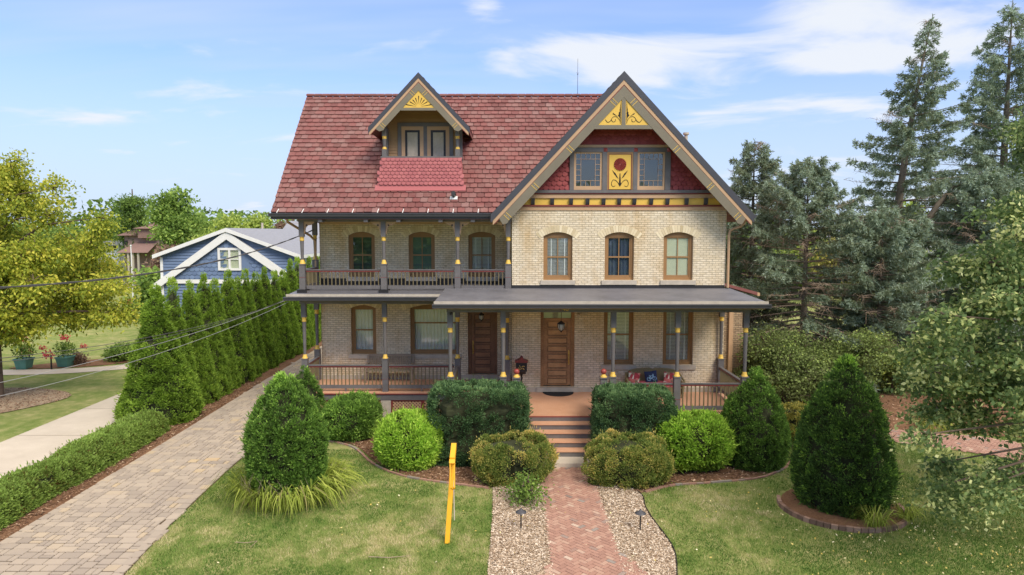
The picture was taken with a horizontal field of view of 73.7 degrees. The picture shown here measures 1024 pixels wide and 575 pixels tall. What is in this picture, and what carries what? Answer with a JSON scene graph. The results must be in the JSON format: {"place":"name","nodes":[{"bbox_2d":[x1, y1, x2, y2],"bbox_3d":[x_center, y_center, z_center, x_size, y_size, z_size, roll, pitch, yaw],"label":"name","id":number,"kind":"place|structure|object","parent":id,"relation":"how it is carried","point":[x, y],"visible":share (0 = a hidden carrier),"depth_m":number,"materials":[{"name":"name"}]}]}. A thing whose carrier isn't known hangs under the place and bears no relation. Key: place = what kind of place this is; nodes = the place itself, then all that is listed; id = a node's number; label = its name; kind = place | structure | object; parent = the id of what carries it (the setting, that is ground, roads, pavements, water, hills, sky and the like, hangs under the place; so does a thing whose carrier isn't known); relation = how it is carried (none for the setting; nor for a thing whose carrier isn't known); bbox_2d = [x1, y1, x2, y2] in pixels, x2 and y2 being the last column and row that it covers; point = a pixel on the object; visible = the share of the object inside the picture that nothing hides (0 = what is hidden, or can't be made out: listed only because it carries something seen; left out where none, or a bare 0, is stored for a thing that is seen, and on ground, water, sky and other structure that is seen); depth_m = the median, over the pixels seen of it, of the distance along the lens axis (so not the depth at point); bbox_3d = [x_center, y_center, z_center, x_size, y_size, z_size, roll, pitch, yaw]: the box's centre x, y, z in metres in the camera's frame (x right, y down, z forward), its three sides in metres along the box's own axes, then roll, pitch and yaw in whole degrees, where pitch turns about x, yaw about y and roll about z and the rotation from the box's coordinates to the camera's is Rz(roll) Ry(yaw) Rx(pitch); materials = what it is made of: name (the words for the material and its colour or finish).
{"place":"outdoors","nodes":[
{"label":"outdoors","id":0,"kind":"place"},
{"bbox_2d":[0,393,120,477],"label":"concrete driveway","id":1,"kind":"structure","parent":0,"point":[39,443],"depth_m":22.25,"materials":[{"name":"beige concrete"}]},
{"bbox_2d":[0,346,321,574],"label":"paver driveway","id":2,"kind":"structure","parent":0,"point":[135,485],"depth_m":16.52,"materials":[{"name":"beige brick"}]},
{"bbox_2d":[0,280,1023,574],"bbox_3d":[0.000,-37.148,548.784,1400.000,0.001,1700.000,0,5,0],"label":"lawn","id":3,"kind":"structure","parent":0,"point":[86,390],"depth_m":15.56,"materials":[{"name":"green plant"}]},
{"bbox_2d":[0,388,70,412],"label":"tree mulch ring","id":4,"kind":"object","parent":3,"relation":"on","point":[25,404],"visible":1,"depth_m":27.37,"materials":[{"name":"brown wood"}]},
{"bbox_2d":[0,147,146,397],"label":"yellow green tree","id":5,"kind":"object","parent":4,"relation":"on","point":[24,312],"visible":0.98,"depth_m":26.27,"materials":[{"name":"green plant"}]},
{"bbox_2d":[3,364,126,374],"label":"garden walk","id":6,"kind":"structure","parent":3,"relation":"on","point":[39,371],"depth_m":32.81,"materials":[{"name":"concrete"}]},
{"bbox_2d":[12,358,128,368],"bbox_3d":[-21.238,3.816,34.864,7.387,0.001,2.070,-2,5,-29],"label":"neighbour mulch bed","id":7,"kind":"object","parent":3,"relation":"on","point":[90,363],"visible":0.46,"depth_m":34.27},
{"bbox_2d":[11,337,46,369],"bbox_3d":[-23.536,3.132,33.335,1.764,1.656,1.064,0,5,0],"label":"planter","id":8,"kind":"object","parent":7,"relation":"on","point":[20,364],"visible":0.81,"depth_m":33.17,"materials":[{"name":"teal paint"}]},
{"bbox_2d":[52,334,87,366],"bbox_3d":[-21.851,3.092,33.835,1.764,1.656,1.064,0,5,0],"label":"planter","id":9,"kind":"object","parent":7,"relation":"on","point":[64,360],"visible":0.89,"depth_m":33.65,"materials":[{"name":"teal paint"}]},
{"bbox_2d":[100,340,132,363],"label":"shrub","id":10,"kind":"object","parent":7,"relation":"on","point":[113,351],"visible":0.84,"depth_m":34.94,"materials":[{"name":"green plant"}]},
{"bbox_2d":[101,240,125,283],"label":"white house","id":11,"kind":"structure","parent":3,"relation":"on","point":[116,243],"depth_m":87.97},
{"bbox_2d":[106,189,151,258],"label":"tree","id":12,"kind":"object","parent":3,"relation":"on","point":[130,207],"visible":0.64,"depth_m":82.56,"materials":[{"name":"green plant"}]},
{"bbox_2d":[116,222,162,287],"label":"brown house","id":13,"kind":"structure","parent":3,"relation":"on","point":[139,245],"depth_m":81.56,"materials":[{"name":"wood"}]},
{"bbox_2d":[123,265,160,316],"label":"tree","id":14,"kind":"object","parent":3,"relation":"on","point":[144,282],"visible":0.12,"depth_m":51.08,"materials":[{"name":"green plant"}]},
{"bbox_2d":[0,341,321,541],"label":"hedge mulch strip","id":15,"kind":"object","parent":3,"relation":"on","point":[273,371],"visible":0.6,"depth_m":20.12,"materials":[{"name":"brown wood"}]},
{"bbox_2d":[0,407,171,529],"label":"hedge","id":16,"kind":"object","parent":15,"relation":"on","point":[26,489],"visible":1,"depth_m":18.25,"materials":[{"name":"green plant"}]},
{"bbox_2d":[112,283,205,425],"bbox_3d":[-12.547,2.276,24.170,3.031,4.914,2.984,2,5,19],"label":"arborvitae","id":17,"kind":"object","parent":15,"relation":"on","point":[158,381],"visible":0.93,"depth_m":23.66,"materials":[{"name":"green plant"}]},
{"bbox_2d":[165,276,204,408],"bbox_3d":[-12.554,2.090,25.442,1.982,5.079,2.057,-3,5,-31],"label":"arborvitae","id":18,"kind":"object","parent":15,"relation":"on","point":[181,324],"visible":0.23,"depth_m":25.30,"materials":[{"name":"green plant"}]},
{"bbox_2d":[180,280,223,404],"bbox_3d":[-12.446,2.111,26.553,2.231,4.858,2.183,-2,5,-21],"label":"arborvitae","id":19,"kind":"object","parent":15,"relation":"on","point":[210,384],"visible":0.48,"depth_m":26.32,"materials":[{"name":"green plant"}]},
{"bbox_2d":[196,271,235,397],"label":"arborvitae","id":20,"kind":"object","parent":15,"relation":"on","point":[207,303],"visible":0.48,"depth_m":27.64,"materials":[{"name":"green plant"}]},
{"bbox_2d":[207,278,242,389],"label":"arborvitae","id":21,"kind":"object","parent":15,"relation":"on","point":[230,349],"visible":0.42,"depth_m":28.83,"materials":[{"name":"green plant"}]},
{"bbox_2d":[219,269,257,383],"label":"arborvitae","id":22,"kind":"object","parent":15,"relation":"on","point":[240,340],"visible":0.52,"depth_m":29.90,"materials":[{"name":"green plant"}]},
{"bbox_2d":[234,276,263,378],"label":"arborvitae","id":23,"kind":"object","parent":15,"relation":"on","point":[241,295],"visible":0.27,"depth_m":31.14,"materials":[{"name":"green plant"}]},
{"bbox_2d":[239,268,269,372],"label":"arborvitae","id":24,"kind":"object","parent":15,"relation":"on","point":[251,306],"visible":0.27,"depth_m":32.20,"materials":[{"name":"green plant"}]},
{"bbox_2d":[249,271,281,368],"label":"arborvitae","id":25,"kind":"object","parent":15,"relation":"on","point":[267,330],"visible":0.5,"depth_m":33.30,"materials":[{"name":"green plant"}]},
{"bbox_2d":[260,266,285,362],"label":"arborvitae","id":26,"kind":"object","parent":15,"relation":"on","point":[267,289],"visible":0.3,"depth_m":34.58,"materials":[{"name":"green plant"}]},
{"bbox_2d":[270,269,297,359],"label":"arborvitae","id":27,"kind":"object","parent":15,"relation":"on","point":[286,340],"visible":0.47,"depth_m":35.82,"materials":[{"name":"green plant"}]},
{"bbox_2d":[278,269,302,354],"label":"arborvitae","id":28,"kind":"object","parent":15,"relation":"on","point":[284,282],"visible":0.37,"depth_m":37.00,"materials":[{"name":"green plant"}]},
{"bbox_2d":[284,258,311,349],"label":"arborvitae","id":29,"kind":"object","parent":15,"relation":"on","point":[291,273],"visible":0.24,"depth_m":38.26,"materials":[{"name":"green plant"}]},
{"bbox_2d":[293,256,315,346],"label":"arborvitae","id":30,"kind":"object","parent":15,"relation":"on","point":[310,327],"visible":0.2,"depth_m":39.58,"materials":[{"name":"green plant"}]},
{"bbox_2d":[143,241,185,269],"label":"tree","id":31,"kind":"object","parent":3,"relation":"on","point":[156,261],"visible":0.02,"depth_m":59.45,"materials":[{"name":"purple plant"}]},
{"bbox_2d":[139,183,217,255],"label":"tree","id":32,"kind":"object","parent":3,"relation":"on","point":[175,218],"visible":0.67,"depth_m":71.88,"materials":[{"name":"green plant"}]},
{"bbox_2d":[199,212,249,232],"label":"tree","id":33,"kind":"object","parent":3,"relation":"on","point":[225,221],"visible":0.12,"depth_m":69.03,"materials":[{"name":"green plant"}]},
{"bbox_2d":[152,223,319,318],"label":"blue garage","id":34,"kind":"structure","parent":3,"relation":"on","point":[224,243],"depth_m":40.92,"materials":[{"name":"paint"}]},
{"bbox_2d":[217,248,241,269],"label":"window","id":35,"kind":"structure","parent":34,"relation":"in","point":[235,263],"depth_m":40.84,"materials":[{"name":"white paint"}]},
{"bbox_2d":[243,211,278,228],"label":"tree","id":36,"kind":"object","parent":3,"relation":"on","point":[255,222],"visible":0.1,"depth_m":71.74,"materials":[{"name":"green plant"}]},
{"bbox_2d":[237,370,330,499],"bbox_3d":[-5.735,3.665,17.291,2.289,3.235,2.240,0,5,0],"label":"cone shrub","id":37,"kind":"object","parent":3,"relation":"on","point":[285,438],"visible":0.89,"depth_m":16.70,"materials":[{"name":"green plant"}]},
{"bbox_2d":[199,453,371,519],"bbox_3d":[-5.645,4.861,17.220,4.227,0.750,4.377,0,5,0],"label":"daylily clump","id":38,"kind":"object","parent":3,"relation":"on","point":[334,478],"visible":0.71,"depth_m":16.30,"materials":[{"name":"green plant"}]},
{"bbox_2d":[328,440,489,488],"bbox_3d":[-3.849,5.025,19.764,7.733,0.062,0.848,4,6,38],"label":"brick edging","id":39,"kind":"object","parent":3,"relation":"on","point":[393,472],"visible":0.81,"depth_m":18.59,"materials":[{"name":"brown brick"}]},
{"bbox_2d":[329,425,540,486],"bbox_3d":[-2.601,4.908,21.280,10.202,0.001,4.270,4,6,44],"label":"flower bed","id":40,"kind":"object","parent":3,"relation":"on","point":[457,478],"visible":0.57,"depth_m":18.83,"materials":[{"name":"brown soil"}]},
{"bbox_2d":[296,365,327,411],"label":"cone shrub","id":41,"kind":"object","parent":40,"relation":"on","point":[307,380],"visible":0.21,"depth_m":22.11,"materials":[{"name":"green plant"}]},
{"bbox_2d":[321,389,386,442],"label":"round shrub","id":42,"kind":"object","parent":40,"relation":"on","point":[352,416],"visible":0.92,"depth_m":21.50,"materials":[{"name":"green plant"}]},
{"bbox_2d":[369,404,443,471],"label":"round shrub","id":43,"kind":"object","parent":40,"relation":"on","point":[403,438],"visible":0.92,"depth_m":18.90,"materials":[{"name":"green plant"}]},
{"bbox_2d":[426,375,533,467],"bbox_3d":[-0.996,3.921,20.015,3.306,2.654,2.246,0,5,0],"label":"clipped yew","id":44,"kind":"object","parent":40,"relation":"on","point":[466,417],"visible":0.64,"depth_m":19.31,"materials":[{"name":"green plant"}]},
{"bbox_2d":[466,425,559,487],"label":"golden shrub","id":45,"kind":"object","parent":40,"relation":"on","point":[500,459],"visible":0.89,"depth_m":17.92,"materials":[{"name":"green plant"}]},
{"bbox_2d":[445,443,455,542],"bbox_3d":[-1.311,4.457,14.800,0.239,1.998,0.703,0,5,0],"label":"sign post","id":46,"kind":"object","parent":3,"relation":"on","point":[451,488],"visible":1,"depth_m":14.68,"materials":[{"name":"yellow paint"}]},
{"bbox_2d":[14,195,972,250],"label":"distant woods","id":47,"kind":"object","parent":3,"relation":"on","point":[203,212],"depth_m":119.36,"materials":[{"name":"green plant"}]},
{"bbox_2d":[488,484,550,574],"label":"woodchip strip","id":48,"kind":"object","parent":3,"relation":"on","point":[528,538],"visible":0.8,"depth_m":14.71,"materials":[{"name":"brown wood"}]},
{"bbox_2d":[495,468,554,510],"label":"rose bush","id":49,"kind":"object","parent":48,"relation":"on","point":[520,485],"visible":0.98,"depth_m":16.58,"materials":[{"name":"green plant"}]},
{"bbox_2d":[268,71,771,467],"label":"brick house","id":50,"kind":"structure","parent":3,"relation":"on","point":[524,224],"depth_m":23.74,"materials":[{"name":"brick"}]},
{"bbox_2d":[0,229,313,288],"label":"service cable","id":51,"kind":"object","parent":50,"relation":"attached to","point":[36,285],"visible":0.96,"depth_m":15.56,"materials":[{"name":"black rubber"}]},
{"bbox_2d":[341,226,380,280],"bbox_3d":[-5.653,-1.291,25.748,1.538,2.083,0.257,0,5,0],"label":"window","id":52,"kind":"structure","parent":50,"relation":"in","point":[360,234],"depth_m":25.80,"materials":[{"name":"brown paint"}]},
{"bbox_2d":[344,304,381,358],"bbox_3d":[-5.633,1.557,25.996,1.469,2.270,0.299,0,5,0],"label":"window","id":53,"kind":"structure","parent":50,"relation":"in","point":[363,316],"depth_m":26.09,"materials":[{"name":"brown paint"}]},
{"bbox_2d":[365,354,414,382],"bbox_3d":[-4.580,3.036,25.614,1.800,0.975,0.685,0,5,0],"label":"garden bench","id":54,"kind":"object","parent":50,"relation":"on","point":[393,356],"visible":0.58,"depth_m":25.87,"materials":[{"name":"brown wood"}]},
{"bbox_2d":[401,126,423,155],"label":"window","id":55,"kind":"structure","parent":50,"relation":"in","point":[412,140],"depth_m":24.57,"materials":[{"name":"beige paint"}]},
{"bbox_2d":[401,226,441,280],"bbox_3d":[-3.396,-1.290,25.739,1.534,2.083,0.240,0,5,0],"label":"window","id":56,"kind":"structure","parent":50,"relation":"in","point":[421,244],"depth_m":25.81,"materials":[{"name":"brown paint"}]},
{"bbox_2d":[401,304,461,358],"bbox_3d":[-2.935,1.541,25.994,2.547,2.301,0.299,0,5,0],"label":"window","id":57,"kind":"structure","parent":50,"relation":"in","point":[429,330],"depth_m":26.10,"materials":[{"name":"glass"}]},
{"bbox_2d":[427,126,448,155],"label":"window","id":58,"kind":"structure","parent":50,"relation":"in","point":[437,136],"depth_m":24.57,"materials":[{"name":"beige paint"}]},
{"bbox_2d":[461,226,501,280],"bbox_3d":[-1.139,-1.291,25.749,1.564,2.083,0.260,0,5,0],"label":"window","id":59,"kind":"structure","parent":50,"relation":"in","point":[475,253],"depth_m":25.81,"materials":[{"name":"brown paint"}]},
{"bbox_2d":[464,312,499,378],"bbox_3d":[-1.119,2.173,26.000,1.393,2.627,0.290,0,5,0],"label":"door","id":60,"kind":"structure","parent":50,"relation":"in","point":[482,335],"depth_m":26.08,"materials":[{"name":"brown wood"}]},
{"bbox_2d":[515,355,527,381],"bbox_3d":[0.323,3.009,23.413,0.440,1.378,0.340,0,5,0],"label":"pedestal mailbox","id":61,"kind":"object","parent":50,"relation":"on","point":[521,362],"visible":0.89,"depth_m":23.27,"materials":[{"name":"black metal"}]},
{"bbox_2d":[536,312,578,391],"bbox_3d":[1.590,2.119,23.909,1.468,3.067,0.330,0,5,0],"label":"door","id":62,"kind":"structure","parent":50,"relation":"in","point":[557,347],"depth_m":23.98,"materials":[{"name":"brown wood"}]},
{"bbox_2d":[536,225,579,284],"bbox_3d":[1.586,-1.125,23.656,1.551,2.044,0.260,0,5,0],"label":"window","id":63,"kind":"structure","parent":50,"relation":"in","point":[551,278],"depth_m":23.72,"materials":[{"name":"brown paint"}]},
{"bbox_2d":[574,152,601,189],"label":"window","id":64,"kind":"structure","parent":50,"relation":"in","point":[587,165],"depth_m":23.36,"materials":[{"name":"blue glass"}]},
{"bbox_2d":[601,312,635,369],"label":"window","id":65,"kind":"structure","parent":50,"relation":"in","point":[624,359],"depth_m":23.96,"materials":[{"name":"brown paint"}]},
{"bbox_2d":[597,225,641,284],"bbox_3d":[3.709,-1.127,23.675,1.564,2.044,0.299,0,5,0],"label":"window","id":66,"kind":"structure","parent":50,"relation":"in","point":[619,246],"depth_m":23.74,"materials":[{"name":"brown paint"}]},
{"bbox_2d":[637,152,664,189],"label":"window","id":67,"kind":"structure","parent":50,"relation":"in","point":[651,165],"depth_m":23.36,"materials":[{"name":"blue glass"}]},
{"bbox_2d":[625,367,684,397],"bbox_3d":[4.863,3.250,23.332,1.985,0.918,0.730,0,5,0],"label":"wicker settee","id":68,"kind":"object","parent":50,"relation":"on","point":[660,373],"visible":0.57,"depth_m":23.60,"materials":[{"name":"brown wicker"}]},
{"bbox_2d":[660,312,695,369],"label":"window","id":69,"kind":"structure","parent":50,"relation":"in","point":[669,359],"depth_m":23.96,"materials":[{"name":"brown paint"}]},
{"bbox_2d":[656,225,701,284],"bbox_3d":[5.746,-1.124,23.645,1.577,2.044,0.240,0,5,0],"label":"window","id":70,"kind":"structure","parent":50,"relation":"in","point":[677,260],"depth_m":23.72,"materials":[{"name":"brown paint"}]},
{"bbox_2d":[596,485,675,574],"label":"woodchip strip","id":71,"kind":"object","parent":3,"relation":"on","point":[630,528],"visible":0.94,"depth_m":15.05,"materials":[{"name":"gravel"}]},
{"bbox_2d":[487,482,675,574],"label":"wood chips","id":72,"kind":"object","parent":71,"relation":"on","point":[511,512],"visible":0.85,"depth_m":14.83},
{"bbox_2d":[595,383,797,492],"bbox_3d":[7.647,4.720,23.636,6.781,0.001,16.148,3,5,29],"label":"flower bed","id":73,"kind":"object","parent":3,"relation":"on","point":[688,477],"visible":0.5,"depth_m":18.60,"materials":[{"name":"brown wood"}]},
{"bbox_2d":[0,381,794,538],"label":"bark mulch","id":74,"kind":"object","parent":73,"relation":"on","point":[360,442],"visible":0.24,"depth_m":19.19,"materials":[{"name":"brown wood"}]},
{"bbox_2d":[578,427,677,490],"bbox_3d":[3.082,4.565,18.412,2.761,1.539,2.445,0,5,0],"label":"golden shrub","id":75,"kind":"object","parent":73,"relation":"on","point":[639,462],"visible":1,"depth_m":17.73,"materials":[{"name":"green plant"}]},
{"bbox_2d":[585,378,678,448],"bbox_3d":[3.517,3.959,19.987,2.739,2.525,2.145,0,5,0],"label":"clipped yew","id":76,"kind":"object","parent":73,"relation":"on","point":[635,407],"visible":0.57,"depth_m":19.28,"materials":[{"name":"green plant"}]},
{"bbox_2d":[653,404,740,473],"bbox_3d":[5.133,4.252,19.354,2.644,2.031,2.518,0,5,0],"label":"spreading shrub","id":77,"kind":"object","parent":73,"relation":"on","point":[701,440],"visible":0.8,"depth_m":18.61,"materials":[{"name":"green plant"}]},
{"bbox_2d":[718,365,793,472],"bbox_3d":[6.915,3.653,19.544,2.320,2.957,2.267,0,5,0],"label":"cone shrub","id":78,"kind":"object","parent":73,"relation":"on","point":[753,411],"visible":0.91,"depth_m":18.99,"materials":[{"name":"green plant"}]},
{"bbox_2d":[781,401,810,443],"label":"barberry bush","id":79,"kind":"object","parent":73,"relation":"on","point":[792,413],"visible":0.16,"depth_m":21.24,"materials":[{"name":"green plant"}]},
{"bbox_2d":[644,462,789,492],"bbox_3d":[6.205,5.114,18.648,6.059,0.062,0.957,-3,5,-32],"label":"brick edging","id":80,"kind":"object","parent":3,"relation":"on","point":[718,481],"visible":0.79,"depth_m":18.08,"materials":[{"name":"brown brick"}]},
{"bbox_2d":[775,230,827,296],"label":"tree","id":81,"kind":"object","parent":3,"relation":"on","point":[796,251],"visible":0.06,"depth_m":68.70,"materials":[{"name":"green plant"}]},
{"bbox_2d":[808,237,855,290],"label":"tree","id":82,"kind":"object","parent":3,"relation":"on","point":[826,263],"visible":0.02,"depth_m":64.13,"materials":[{"name":"green plant"}]},
{"bbox_2d":[781,489,903,527],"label":"ring soil","id":83,"kind":"structure","parent":3,"relation":"on","point":[788,497],"depth_m":15.92,"materials":[{"name":"brown soil"}]},
{"bbox_2d":[783,352,903,519],"bbox_3d":[7.994,3.472,16.494,2.542,3.865,2.616,0,5,0],"label":"cone shrub","id":84,"kind":"object","parent":83,"relation":"on","point":[837,456],"visible":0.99,"depth_m":15.88,"materials":[{"name":"green plant"}]},
{"bbox_2d":[832,504,915,532],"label":"grass tuft","id":85,"kind":"object","parent":83,"relation":"on","point":[871,520],"visible":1,"depth_m":15.12,"materials":[{"name":"green plant"}]},
{"bbox_2d":[891,499,935,522],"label":"grass tuft","id":86,"kind":"object","parent":83,"relation":"on","point":[907,513],"visible":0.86,"depth_m":15.54,"materials":[{"name":"green plant"}]},
{"bbox_2d":[777,495,907,532],"bbox_3d":[7.799,5.303,15.902,2.877,0.132,1.706,1,5,11],"label":"brick edging","id":87,"kind":"object","parent":3,"relation":"on","point":[816,522],"visible":0.81,"depth_m":15.31,"materials":[{"name":"brown brick"}]},
{"bbox_2d":[869,365,1021,436],"bbox_3d":[20.286,4.284,29.151,24.584,0.001,16.564,0,5,0],"label":"spruce mulch bed","id":88,"kind":"object","parent":3,"relation":"on","point":[891,398],"visible":0.17,"depth_m":25.87,"materials":[{"name":"brown wood"}]},
{"bbox_2d":[725,138,817,342],"bbox_3d":[12.029,-1.817,34.407,7.848,11.352,7.039,0,5,0],"label":"blue spruce","id":89,"kind":"object","parent":88,"relation":"on","point":[745,171],"visible":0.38,"depth_m":33.78,"materials":[{"name":"green plant"}]},
{"bbox_2d":[730,324,829,400],"bbox_3d":[10.514,2.944,27.019,4.262,3.146,4.230,0,5,0],"label":"leafy shrub","id":90,"kind":"object","parent":88,"relation":"on","point":[779,359],"visible":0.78,"depth_m":26.11,"materials":[{"name":"green plant"}]},
{"bbox_2d":[731,155,896,350],"bbox_3d":[12.733,-0.778,30.049,7.633,10.004,8.072,3,5,31],"label":"blue spruce","id":91,"kind":"object","parent":88,"relation":"on","point":[791,194],"visible":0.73,"depth_m":29.26,"materials":[{"name":"green plant"}]},
{"bbox_2d":[781,365,883,407],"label":"leafy shrub","id":92,"kind":"object","parent":88,"relation":"on","point":[804,388],"visible":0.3,"depth_m":24.52,"materials":[{"name":"green plant"}]},
{"bbox_2d":[801,324,907,389],"bbox_3d":[13.437,2.953,27.511,4.671,2.986,4.274,1,5,17],"label":"leafy shrub","id":93,"kind":"object","parent":88,"relation":"on","point":[872,344],"visible":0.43,"depth_m":26.57,"materials":[{"name":"green plant"}]},
{"bbox_2d":[810,204,969,390],"bbox_3d":[15.655,0.382,29.974,7.628,8.155,7.888,0,5,0],"label":"blue spruce","id":94,"kind":"object","parent":88,"relation":"on","point":[899,250],"visible":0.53,"depth_m":28.71,"materials":[{"name":"green plant"}]},
{"bbox_2d":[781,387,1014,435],"bbox_3d":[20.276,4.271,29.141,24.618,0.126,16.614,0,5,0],"label":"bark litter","id":95,"kind":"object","parent":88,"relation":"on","point":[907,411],"visible":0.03,"depth_m":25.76,"materials":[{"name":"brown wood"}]},
{"bbox_2d":[864,344,933,396],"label":"leafy shrub","id":96,"kind":"object","parent":88,"relation":"on","point":[886,375],"visible":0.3,"depth_m":27.81,"materials":[{"name":"green plant"}]},
{"bbox_2d":[810,14,1023,346],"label":"blue spruce","id":97,"kind":"object","parent":88,"relation":"on","point":[904,142],"visible":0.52,"depth_m":32.22,"materials":[{"name":"green plant"}]},
{"bbox_2d":[893,184,960,343],"bbox_3d":[19.805,-0.501,32.030,3.608,9.113,0.945,0,5,0],"label":"leaning trunk","id":98,"kind":"object","parent":88,"relation":"on","point":[936,206],"visible":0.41,"depth_m":31.72,"materials":[{"name":"grey wood"}]},
{"bbox_2d":[870,0,1023,364],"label":"blue spruce","id":99,"kind":"object","parent":88,"relation":"on","point":[996,99],"visible":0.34,"depth_m":33.15,"materials":[{"name":"green plant"}]},
{"bbox_2d":[913,165,1023,371],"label":"blue spruce","id":100,"kind":"object","parent":88,"relation":"on","point":[970,197],"visible":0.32,"depth_m":30.55,"materials":[{"name":"green plant"}]},
{"bbox_2d":[881,105,1023,534],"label":"linden tree","id":101,"kind":"object","parent":3,"relation":"on","point":[979,344],"visible":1,"depth_m":12.39,"materials":[{"name":"green plant"}]},
{"bbox_2d":[0,0,1023,230],"label":"sky","id":102,"kind":"structure","parent":0,"point":[113,97],"materials":[{"name":"blue"}]},
{"bbox_2d":[875,428,1023,460],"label":"side path","id":103,"kind":"structure","parent":0,"point":[973,445],"depth_m":21.36,"materials":[{"name":"brick"}]},
{"label":"brick path bed","id":104,"kind":"structure","parent":0,"visible":0},
{"bbox_2d":[537,467,647,574],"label":"brick path","id":105,"kind":"structure","parent":104,"relation":"on","point":[578,516],"depth_m":15.06,"materials":[{"name":"red brick"}]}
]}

